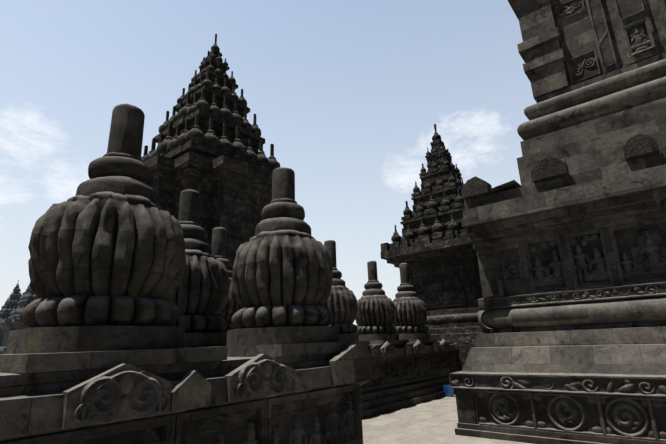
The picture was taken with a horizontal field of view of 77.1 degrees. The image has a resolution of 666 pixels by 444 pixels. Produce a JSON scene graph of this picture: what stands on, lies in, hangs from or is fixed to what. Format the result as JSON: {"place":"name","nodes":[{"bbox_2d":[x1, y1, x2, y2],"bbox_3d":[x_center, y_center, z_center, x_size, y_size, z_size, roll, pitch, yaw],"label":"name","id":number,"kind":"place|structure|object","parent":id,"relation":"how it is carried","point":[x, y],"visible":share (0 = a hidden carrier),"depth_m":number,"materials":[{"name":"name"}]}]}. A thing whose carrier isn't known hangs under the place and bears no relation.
{"place":"outdoors","nodes":[
{"label":"outdoors","id":0,"kind":"place"},
{"bbox_2d":[0,280,21,346],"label":"temple","id":1,"kind":"structure","parent":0,"point":[11,302],"depth_m":87.86,"materials":[{"name":"stone"}]},
{"bbox_2d":[0,284,38,353],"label":"temple","id":2,"kind":"structure","parent":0,"point":[13,321],"depth_m":57.41,"materials":[{"name":"stone"}]},
{"bbox_2d":[44,34,279,352],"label":"temple","id":3,"kind":"structure","parent":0,"point":[209,139],"depth_m":46.24,"materials":[{"name":"grey stone"}]},
{"bbox_2d":[0,0,536,324],"label":"sky","id":4,"kind":"structure","parent":0,"point":[349,96],"materials":[{"name":"blue"}]},
{"bbox_2d":[362,394,531,443],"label":"terrace floor","id":5,"kind":"structure","parent":0,"point":[435,421],"depth_m":8.20,"materials":[{"name":"stone"}]},
{"bbox_2d":[0,338,457,443],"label":"balustrade wall","id":6,"kind":"structure","parent":5,"relation":"on","point":[322,393],"depth_m":3.08,"materials":[{"name":"grey stone"}]},
{"bbox_2d":[6,104,185,353],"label":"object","id":7,"kind":"object","parent":6,"relation":"on","point":[107,262],"visible":1,"depth_m":2.96,"materials":[{"name":"grey stone"}]},
{"bbox_2d":[170,189,229,347],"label":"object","id":8,"kind":"object","parent":6,"relation":"on","point":[199,299],"visible":0.58,"depth_m":5.46,"materials":[{"name":"grey stone"}]},
{"bbox_2d":[211,227,242,332],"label":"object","id":9,"kind":"object","parent":6,"relation":"on","point":[232,307],"visible":0.15,"depth_m":8.09,"materials":[{"name":"grey stone"}]},
{"bbox_2d":[227,167,338,345],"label":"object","id":10,"kind":"object","parent":6,"relation":"on","point":[282,277],"visible":1,"depth_m":4.34,"materials":[{"name":"grey stone"}]},
{"bbox_2d":[323,240,358,341],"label":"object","id":11,"kind":"object","parent":6,"relation":"on","point":[341,303],"visible":0.6,"depth_m":10.22,"materials":[{"name":"grey stone"}]},
{"bbox_2d":[355,261,398,340],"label":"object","id":12,"kind":"object","parent":6,"relation":"on","point":[375,317],"visible":0.96,"depth_m":11.69,"materials":[{"name":"grey stone"}]},
{"bbox_2d":[392,263,429,339],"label":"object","id":13,"kind":"object","parent":6,"relation":"on","point":[410,320],"visible":0.83,"depth_m":13.09,"materials":[{"name":"grey stone"}]},
{"bbox_2d":[380,124,482,371],"bbox_3d":[4.689,0.832,16.987,4.011,10.764,4.012,-15,-20,37],"label":"shrine","id":14,"kind":"object","parent":5,"relation":"on","point":[433,249],"visible":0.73,"depth_m":15.53,"materials":[{"name":"grey stone"}]},
{"bbox_2d":[443,385,452,396],"bbox_3d":[3.412,4.983,12.323,0.316,0.296,0.324,-15,-20,37],"label":"bucket","id":15,"kind":"object","parent":5,"relation":"on","point":[448,390],"visible":0.83,"depth_m":12.21,"materials":[{"name":"blue plastic"}]},
{"bbox_2d":[449,133,665,443],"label":"temple base","id":16,"kind":"object","parent":5,"relation":"on","point":[570,347],"visible":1,"depth_m":7.07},
{"bbox_2d":[508,0,665,186],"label":"temple","id":17,"kind":"structure","parent":16,"relation":"on","point":[595,71],"depth_m":8.74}
]}

